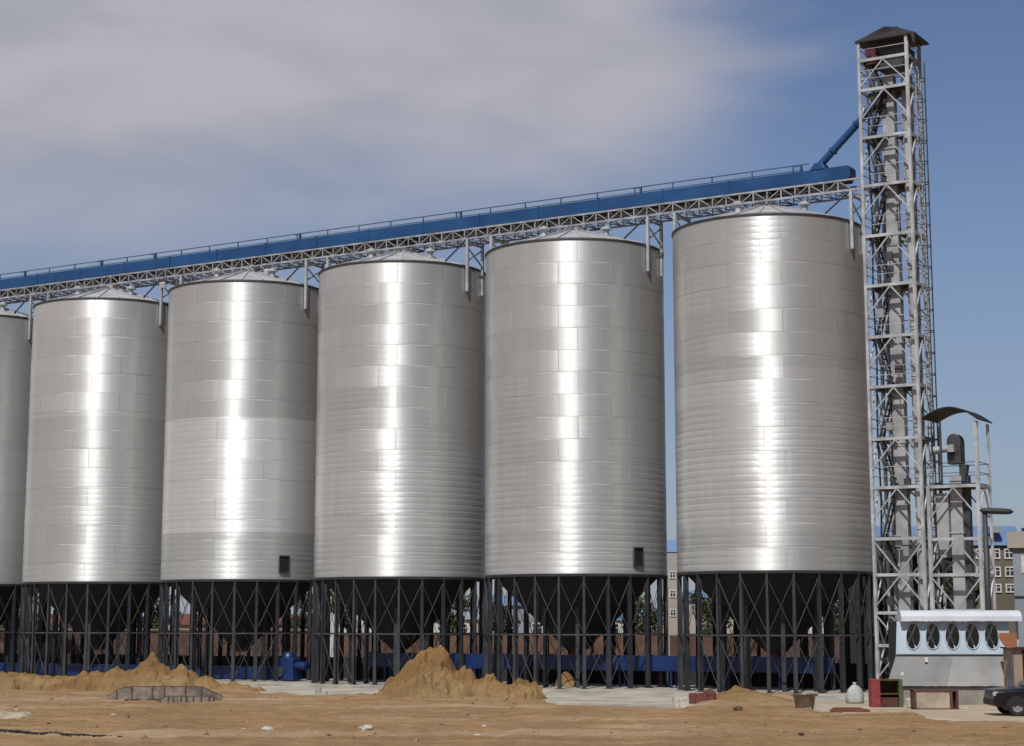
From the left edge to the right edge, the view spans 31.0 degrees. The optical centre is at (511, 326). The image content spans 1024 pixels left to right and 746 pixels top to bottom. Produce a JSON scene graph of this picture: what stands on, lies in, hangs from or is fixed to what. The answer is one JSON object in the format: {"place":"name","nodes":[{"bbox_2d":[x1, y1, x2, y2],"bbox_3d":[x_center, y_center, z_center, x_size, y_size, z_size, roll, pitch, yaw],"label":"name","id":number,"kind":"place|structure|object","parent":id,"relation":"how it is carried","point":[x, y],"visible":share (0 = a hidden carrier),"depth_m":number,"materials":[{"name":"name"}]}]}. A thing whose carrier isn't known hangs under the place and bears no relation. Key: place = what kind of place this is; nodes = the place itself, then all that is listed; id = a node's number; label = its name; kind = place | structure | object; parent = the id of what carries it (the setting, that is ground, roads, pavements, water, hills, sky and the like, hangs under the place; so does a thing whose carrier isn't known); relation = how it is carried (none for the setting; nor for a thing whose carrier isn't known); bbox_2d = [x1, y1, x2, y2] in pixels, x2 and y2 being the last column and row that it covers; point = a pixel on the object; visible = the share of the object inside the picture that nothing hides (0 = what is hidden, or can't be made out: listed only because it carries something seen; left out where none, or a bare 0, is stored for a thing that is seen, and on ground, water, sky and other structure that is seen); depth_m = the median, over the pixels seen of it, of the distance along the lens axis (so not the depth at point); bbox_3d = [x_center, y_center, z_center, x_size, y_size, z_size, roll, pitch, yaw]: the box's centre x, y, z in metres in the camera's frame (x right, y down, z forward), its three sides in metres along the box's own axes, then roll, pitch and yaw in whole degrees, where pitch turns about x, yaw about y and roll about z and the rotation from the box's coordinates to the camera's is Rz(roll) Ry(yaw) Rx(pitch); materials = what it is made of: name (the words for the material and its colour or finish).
{"place":"outdoors","nodes":[
{"label":"outdoors","id":0,"kind":"place"},
{"bbox_2d":[330,601,371,656],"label":"house","id":1,"kind":"structure","parent":0,"point":[331,635],"depth_m":187.49,"materials":[{"name":"white paint"}]},
{"bbox_2d":[0,686,1023,745],"bbox_3d":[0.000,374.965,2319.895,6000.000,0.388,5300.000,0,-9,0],"label":"ground","id":2,"kind":"structure","parent":0,"point":[281,710],"depth_m":62.35,"materials":[{"name":"soil"}]},
{"bbox_2d":[0,710,32,718],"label":"rubble heap","id":3,"kind":"object","parent":2,"relation":"on","point":[4,714],"visible":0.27,"depth_m":68.07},
{"bbox_2d":[1,608,32,628],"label":"tree","id":4,"kind":"object","parent":2,"relation":"on","point":[18,619],"visible":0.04,"depth_m":155.29,"materials":[{"name":"green plant"}]},
{"bbox_2d":[0,614,71,628],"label":"house","id":5,"kind":"structure","parent":2,"relation":"on","point":[51,622],"depth_m":170.02,"materials":[{"name":"red brick"}]},
{"bbox_2d":[0,671,76,690],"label":"dirt heap","id":6,"kind":"object","parent":2,"relation":"on","point":[21,681],"visible":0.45,"depth_m":96.66,"materials":[{"name":"brown soil"}]},
{"bbox_2d":[0,729,121,736],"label":"hose","id":7,"kind":"object","parent":2,"relation":"on","point":[29,732],"visible":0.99,"depth_m":57.19,"materials":[{"name":"black rubber"}]},
{"bbox_2d":[124,699,159,700],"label":"formwork board","id":8,"kind":"object","parent":2,"relation":"on","point":[140,699],"visible":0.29,"depth_m":80.55,"materials":[{"name":"grey wood"}]},
{"bbox_2d":[142,599,158,628],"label":"tree","id":9,"kind":"object","parent":2,"relation":"on","point":[154,624],"visible":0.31,"depth_m":158.06,"materials":[{"name":"green plant"}]},
{"bbox_2d":[126,611,181,628],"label":"house","id":10,"kind":"structure","parent":2,"relation":"on","point":[169,616],"depth_m":178.60,"materials":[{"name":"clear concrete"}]},
{"bbox_2d":[44,652,266,692],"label":"dirt heap","id":11,"kind":"object","parent":2,"relation":"on","point":[151,670],"visible":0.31,"depth_m":95.13,"materials":[{"name":"beige soil"}]},
{"bbox_2d":[0,629,311,656],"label":"brick wall","id":12,"kind":"structure","parent":2,"relation":"on","point":[184,641],"depth_m":149.67,"materials":[{"name":"brown brick"}]},
{"bbox_2d":[107,686,222,699],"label":"formwork board","id":13,"kind":"object","parent":2,"relation":"on","point":[141,692],"visible":0.94,"depth_m":80.43,"materials":[{"name":"grey wood"}]},
{"bbox_2d":[157,696,218,702],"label":"formwork board","id":14,"kind":"object","parent":2,"relation":"on","point":[170,699],"visible":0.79,"depth_m":79.56,"materials":[{"name":"grey wood"}]},
{"bbox_2d":[179,614,307,628],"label":"house","id":15,"kind":"structure","parent":2,"relation":"on","point":[184,624],"depth_m":173.75,"materials":[{"name":"red brick"}]},
{"bbox_2d":[262,726,272,730],"bbox_3d":[-7.718,12.686,58.301,0.351,0.195,0.336,2,-9,-12],"label":"stone","id":16,"kind":"object","parent":2,"relation":"on","point":[264,728],"visible":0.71,"depth_m":58.20,"materials":[{"name":"white stone"}]},
{"bbox_2d":[291,593,312,628],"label":"tree","id":17,"kind":"object","parent":2,"relation":"on","point":[306,610],"visible":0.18,"depth_m":155.17,"materials":[{"name":"green plant"}]},
{"bbox_2d":[330,590,348,632],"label":"tree","id":18,"kind":"object","parent":2,"relation":"on","point":[346,626],"visible":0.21,"depth_m":159.46,"materials":[{"name":"green plant"}]},
{"bbox_2d":[362,725,372,730],"bbox_3d":[-4.536,12.600,58.055,0.326,0.223,0.291,-3,-9,16],"label":"stone","id":19,"kind":"object","parent":2,"relation":"on","point":[367,727],"visible":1,"depth_m":57.96,"materials":[{"name":"white stone"}]},
{"bbox_2d":[438,592,469,632],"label":"tree","id":20,"kind":"object","parent":2,"relation":"on","point":[453,628],"visible":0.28,"depth_m":154.23,"materials":[{"name":"green plant"}]},
{"bbox_2d":[434,609,478,632],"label":"house","id":21,"kind":"structure","parent":2,"relation":"on","point":[466,622],"depth_m":175.74,"materials":[{"name":"white paint"}]},
{"bbox_2d":[333,633,668,656],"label":"brick wall","id":22,"kind":"structure","parent":2,"relation":"on","point":[639,642],"depth_m":147.69,"materials":[{"name":"brown brick"}]},
{"bbox_2d":[492,602,520,632],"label":"tree","id":23,"kind":"object","parent":2,"relation":"on","point":[505,622],"visible":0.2,"depth_m":157.74,"materials":[{"name":"green plant"}]},
{"bbox_2d":[0,688,1014,743],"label":"pebbles","id":24,"kind":"object","parent":2,"relation":"on","point":[61,722],"visible":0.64,"depth_m":59.88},
{"bbox_2d":[615,610,656,632],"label":"house","id":25,"kind":"structure","parent":2,"relation":"on","point":[617,629],"depth_m":179.66,"materials":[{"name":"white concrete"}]},
{"bbox_2d":[615,623,618,632],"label":"window","id":26,"kind":"structure","parent":25,"relation":"in","point":[617,627],"depth_m":179.58,"materials":[{"name":"white glass"}]},
{"bbox_2d":[621,595,663,632],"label":"tree","id":27,"kind":"object","parent":2,"relation":"on","point":[639,627],"visible":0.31,"depth_m":153.66,"materials":[{"name":"green plant"}]},
{"bbox_2d":[672,697,688,707],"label":"block stack","id":28,"kind":"object","parent":2,"relation":"on","point":[679,702],"visible":0.95,"depth_m":77.19,"materials":[{"name":"beige concrete"}]},
{"bbox_2d":[689,591,731,633],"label":"tree","id":29,"kind":"object","parent":2,"relation":"on","point":[708,622],"visible":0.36,"depth_m":155.61,"materials":[{"name":"green plant"}]},
{"bbox_2d":[733,706,742,710],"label":"clod","id":30,"kind":"object","parent":2,"relation":"on","point":[737,708],"visible":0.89,"depth_m":72.41,"materials":[{"name":"soil"}]},
{"bbox_2d":[669,634,839,662],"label":"brick wall","id":31,"kind":"structure","parent":2,"relation":"on","point":[708,644],"depth_m":145.69,"materials":[{"name":"brown brick"}]},
{"bbox_2d":[790,693,817,709],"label":"metal tub","id":32,"kind":"object","parent":2,"relation":"on","point":[804,700],"visible":0.79,"depth_m":74.36,"materials":[{"name":"brown metal"}]},
{"bbox_2d":[808,605,836,633],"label":"house","id":33,"kind":"structure","parent":2,"relation":"on","point":[810,629],"depth_m":173.64,"materials":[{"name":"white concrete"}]},
{"bbox_2d":[833,597,844,633],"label":"tree","id":34,"kind":"object","parent":2,"relation":"on","point":[836,629],"visible":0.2,"depth_m":153.39,"materials":[{"name":"green plant"}]},
{"bbox_2d":[863,578,893,663],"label":"tree","id":35,"kind":"object","parent":2,"relation":"on","point":[880,608],"visible":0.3,"depth_m":108.09,"materials":[{"name":"green plant"}]},
{"bbox_2d":[879,545,918,621],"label":"tree","id":36,"kind":"object","parent":2,"relation":"on","point":[915,583],"visible":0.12,"depth_m":112.97,"materials":[{"name":"green plant"}]},
{"bbox_2d":[848,541,976,663],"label":"dark warehouse","id":37,"kind":"structure","parent":2,"relation":"on","point":[852,624],"depth_m":122.98,"materials":[{"name":"metal"}]},
{"bbox_2d":[843,526,1016,640],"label":"apartment block","id":38,"kind":"structure","parent":2,"relation":"on","point":[1004,574],"depth_m":148.78,"materials":[{"name":"beige concrete"}]},
{"bbox_2d":[988,526,1001,532],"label":"roof box","id":39,"kind":"object","parent":38,"relation":"on","point":[997,529],"visible":0.79,"depth_m":148.61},
{"bbox_2d":[990,549,999,558],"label":"window","id":40,"kind":"structure","parent":38,"relation":"in","point":[996,551],"depth_m":148.95,"materials":[{"name":"white glass"}]},
{"bbox_2d":[990,567,1000,576],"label":"window","id":41,"kind":"structure","parent":38,"relation":"in","point":[997,569],"depth_m":148.70,"materials":[{"name":"white glass"}]},
{"bbox_2d":[992,584,1001,592],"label":"window","id":42,"kind":"structure","parent":38,"relation":"in","point":[998,586],"depth_m":148.48,"materials":[{"name":"white glass"}]},
{"bbox_2d":[1004,549,1012,558],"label":"window","id":43,"kind":"structure","parent":38,"relation":"in","point":[1008,554],"depth_m":148.93,"materials":[{"name":"white glass"}]},
{"bbox_2d":[1005,567,1013,576],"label":"window","id":44,"kind":"structure","parent":38,"relation":"in","point":[1008,570],"depth_m":148.70,"materials":[{"name":"white glass"}]},
{"bbox_2d":[1005,584,1013,592],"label":"window","id":45,"kind":"structure","parent":38,"relation":"in","point":[1009,588],"depth_m":148.52,"materials":[{"name":"white glass"}]},
{"bbox_2d":[934,560,953,621],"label":"tree","id":46,"kind":"object","parent":2,"relation":"on","point":[949,589],"visible":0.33,"depth_m":110.10,"materials":[{"name":"green plant"}]},
{"bbox_2d":[888,610,1021,704],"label":"loading shed","id":47,"kind":"structure","parent":2,"relation":"on","point":[965,660],"depth_m":79.65,"materials":[{"name":"metal"}]},
{"bbox_2d":[953,577,984,621],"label":"tree","id":48,"kind":"object","parent":2,"relation":"on","point":[977,589],"visible":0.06,"depth_m":113.72,"materials":[{"name":"green plant"}]},
{"bbox_2d":[1007,528,1023,646],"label":"office building","id":49,"kind":"structure","parent":2,"relation":"on","point":[1015,543],"depth_m":116.88,"materials":[{"name":"concrete"}]},
{"bbox_2d":[1021,556,1023,572],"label":"window","id":50,"kind":"structure","parent":49,"relation":"in","point":[1022,557],"depth_m":116.86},
{"bbox_2d":[0,0,1023,613],"label":"sky","id":51,"kind":"structure","parent":0,"point":[128,128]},
{"bbox_2d":[492,595,542,632],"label":"house","id":52,"kind":"structure","parent":0,"point":[521,626],"depth_m":183.72,"materials":[{"name":"white"}]},
{"bbox_2d":[532,623,542,632],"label":"window","id":53,"kind":"structure","parent":52,"relation":"in","point":[541,631],"depth_m":183.53,"materials":[{"name":"white glass"}]},
{"bbox_2d":[250,685,868,711],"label":"pavement","id":54,"kind":"structure","parent":0,"point":[615,699],"depth_m":87.61,"materials":[{"name":"concrete"}]},
{"bbox_2d":[315,687,326,694],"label":"block stack","id":55,"kind":"object","parent":54,"relation":"on","point":[318,691],"visible":0.76,"depth_m":89.77,"materials":[{"name":"concrete"}]},
{"bbox_2d":[49,675,868,698],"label":"concrete base","id":56,"kind":"object","parent":54,"relation":"on","point":[594,687],"visible":0.17,"depth_m":98.89,"materials":[{"name":"grey concrete"}]},
{"bbox_2d":[0,302,46,671],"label":"grain silo","id":57,"kind":"object","parent":56,"relation":"on","point":[15,357],"visible":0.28,"depth_m":124.66,"materials":[{"name":"grey paint"}]},
{"bbox_2d":[18,285,175,676],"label":"grain silo","id":58,"kind":"object","parent":56,"relation":"on","point":[91,574],"visible":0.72,"depth_m":117.79,"materials":[{"name":"grey paint"}]},
{"bbox_2d":[0,663,273,678],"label":"ground conveyor","id":59,"kind":"object","parent":56,"relation":"on","point":[243,672],"visible":0.35,"depth_m":117.34,"materials":[{"name":"blue metal"}]},
{"bbox_2d":[158,267,321,681],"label":"grain silo","id":60,"kind":"object","parent":56,"relation":"on","point":[238,533],"visible":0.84,"depth_m":111.72,"materials":[{"name":"grey paint"}]},
{"bbox_2d":[263,265,270,274],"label":"floodlight","id":61,"kind":"object","parent":60,"relation":"attached to","point":[266,272],"visible":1,"depth_m":115.59,"materials":[{"name":"white metal"}]},
{"bbox_2d":[0,162,873,339],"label":"overhead conveyor","id":62,"kind":"object","parent":60,"relation":"on","point":[819,178],"visible":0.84,"depth_m":109.18,"materials":[{"name":"metal"}]},
{"bbox_2d":[159,278,166,287],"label":"floodlight","id":63,"kind":"object","parent":62,"relation":"attached to","point":[163,284],"visible":1,"depth_m":120.01,"materials":[{"name":"white metal"}]},
{"bbox_2d":[278,651,309,680],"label":"drive unit","id":64,"kind":"object","parent":56,"relation":"on","point":[291,666],"visible":1,"depth_m":109.37,"materials":[{"name":"blue paint"}]},
{"bbox_2d":[308,248,485,684],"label":"grain silo","id":65,"kind":"object","parent":56,"relation":"on","point":[399,552],"visible":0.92,"depth_m":105.69,"materials":[{"name":"grey paint"}]},
{"bbox_2d":[0,653,889,687],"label":"retaining wall","id":66,"kind":"structure","parent":56,"relation":"on","point":[639,676],"depth_m":105.37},
{"bbox_2d":[484,226,669,688],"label":"grain silo","id":67,"kind":"object","parent":56,"relation":"on","point":[575,514],"visible":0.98,"depth_m":99.56,"materials":[{"name":"grey paint"}]},
{"bbox_2d":[369,652,833,689],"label":"ground conveyor","id":68,"kind":"object","parent":56,"relation":"on","point":[658,663],"visible":0.58,"depth_m":99.58,"materials":[{"name":"blue metal"}]},
{"bbox_2d":[671,201,875,693],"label":"grain silo","id":69,"kind":"object","parent":56,"relation":"on","point":[773,528],"visible":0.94,"depth_m":93.46,"materials":[{"name":"metal"}]},
{"bbox_2d":[865,46,930,621],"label":"bucket elevator","id":70,"kind":"object","parent":56,"relation":"on","point":[902,598],"visible":0.73,"depth_m":94.17,"materials":[{"name":"grey metal"}]},
{"bbox_2d":[933,434,975,621],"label":"bucket elevator","id":71,"kind":"object","parent":56,"relation":"on","point":[961,510],"visible":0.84,"depth_m":91.17,"materials":[{"name":"grey metal"}]},
{"bbox_2d":[372,645,546,699],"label":"dirt heap","id":72,"kind":"object","parent":54,"relation":"on","point":[430,672],"visible":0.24,"depth_m":84.94,"materials":[{"name":"beige soil"}]},
{"bbox_2d":[553,671,575,686],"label":"dirt heap","id":73,"kind":"object","parent":54,"relation":"on","point":[568,680],"visible":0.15,"depth_m":100.44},
{"bbox_2d":[689,690,715,703],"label":"brick stack","id":74,"kind":"object","parent":54,"relation":"on","point":[705,695],"visible":0.83,"depth_m":80.66,"materials":[{"name":"red brick"}]},
{"bbox_2d":[716,685,792,702],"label":"dirt heap","id":75,"kind":"object","parent":54,"relation":"on","point":[736,693],"visible":0.35,"depth_m":80.66,"materials":[{"name":"brown soil"}]},
{"bbox_2d":[854,26,940,678],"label":"elevator tower","id":76,"kind":"structure","parent":54,"relation":"on","point":[885,37],"depth_m":94.28,"materials":[{"name":"metal"}]},
{"bbox_2d":[817,88,891,164],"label":"spout pipe","id":77,"kind":"object","parent":76,"relation":"attached to","point":[841,141],"visible":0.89,"depth_m":97.15,"materials":[{"name":"blue metal"}]},
{"bbox_2d":[868,110,886,673],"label":"power cable","id":78,"kind":"object","parent":76,"relation":"hanging from","point":[877,392],"visible":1,"depth_m":93.90,"materials":[{"name":"black rubber"}]},
{"bbox_2d":[921,407,997,638],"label":"machine tower","id":79,"kind":"structure","parent":54,"relation":"on","point":[942,413],"depth_m":90.96,"materials":[{"name":"metal"}]},
{"bbox_2d":[936,493,951,557],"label":"dust filter","id":80,"kind":"object","parent":79,"relation":"attached to","point":[943,511],"visible":0.89,"depth_m":91.41,"materials":[{"name":"grey metal"}]},
{"bbox_2d":[979,508,1013,621],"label":"street lamp","id":81,"kind":"object","parent":54,"relation":"on","point":[986,511],"visible":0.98,"depth_m":85.37,"materials":[{"name":"metal"}]},
{"bbox_2d":[662,540,677,655],"bbox_3d":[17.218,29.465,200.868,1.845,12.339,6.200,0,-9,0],"label":"pale tower block","id":82,"kind":"structure","parent":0,"point":[672,581],"depth_m":198.13,"materials":[{"name":"beige concrete"}]},
{"bbox_2d":[669,571,675,578],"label":"window","id":83,"kind":"structure","parent":82,"relation":"in","point":[672,574],"depth_m":198.25,"materials":[{"name":"white glass"}]},
{"bbox_2d":[669,590,675,597],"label":"window","id":84,"kind":"structure","parent":82,"relation":"in","point":[672,592],"depth_m":197.91,"materials":[{"name":"white glass"}]},
{"bbox_2d":[670,609,675,615],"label":"window","id":85,"kind":"structure","parent":82,"relation":"in","point":[672,611],"depth_m":197.62,"materials":[{"name":"white glass"}]},
{"bbox_2d":[682,590,744,633],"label":"house","id":86,"kind":"structure","parent":0,"point":[692,628],"depth_m":181.72,"materials":[{"name":"white paint"}]},
{"bbox_2d":[906,698,910,707],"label":"concrete block","id":87,"kind":"object","parent":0,"point":[908,704],"depth_m":76.36,"materials":[{"name":"white concrete"}]},
{"bbox_2d":[814,701,1023,722],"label":"road","id":88,"kind":"structure","parent":0,"point":[979,713],"depth_m":73.43,"materials":[{"name":"beige concrete"}]},
{"bbox_2d":[830,707,870,711],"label":"bricks","id":89,"kind":"object","parent":88,"relation":"on","point":[846,709],"visible":0.95,"depth_m":72.96,"materials":[{"name":"red brick"}]},
{"bbox_2d":[845,682,863,703],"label":"sack","id":90,"kind":"object","parent":88,"relation":"on","point":[854,694],"visible":1,"depth_m":80.56,"materials":[{"name":"grey fabric"}]},
{"bbox_2d":[868,679,902,706],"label":"tool cabinet","id":91,"kind":"object","parent":88,"relation":"on","point":[885,692],"visible":1,"depth_m":77.15,"materials":[{"name":"red metal"}]},
{"bbox_2d":[910,690,958,708],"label":"wooden crate","id":92,"kind":"object","parent":88,"relation":"on","point":[934,699],"visible":1,"depth_m":75.28,"materials":[{"name":"beige wood"}]},
{"bbox_2d":[983,679,1023,715],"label":"parked car","id":93,"kind":"object","parent":88,"relation":"on","point":[1007,700],"visible":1,"depth_m":69.81,"materials":[{"name":"black paint"}]},
{"bbox_2d":[1000,647,1023,686],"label":"board hut","id":94,"kind":"object","parent":88,"relation":"on","point":[1013,658],"visible":0.73,"depth_m":77.36,"materials":[{"name":"wood"}]},
{"bbox_2d":[999,633,1016,647],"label":"rust panel","id":95,"kind":"object","parent":94,"relation":"attached to","point":[1008,640],"visible":1,"depth_m":77.41,"materials":[{"name":"orange metal"}]}
]}

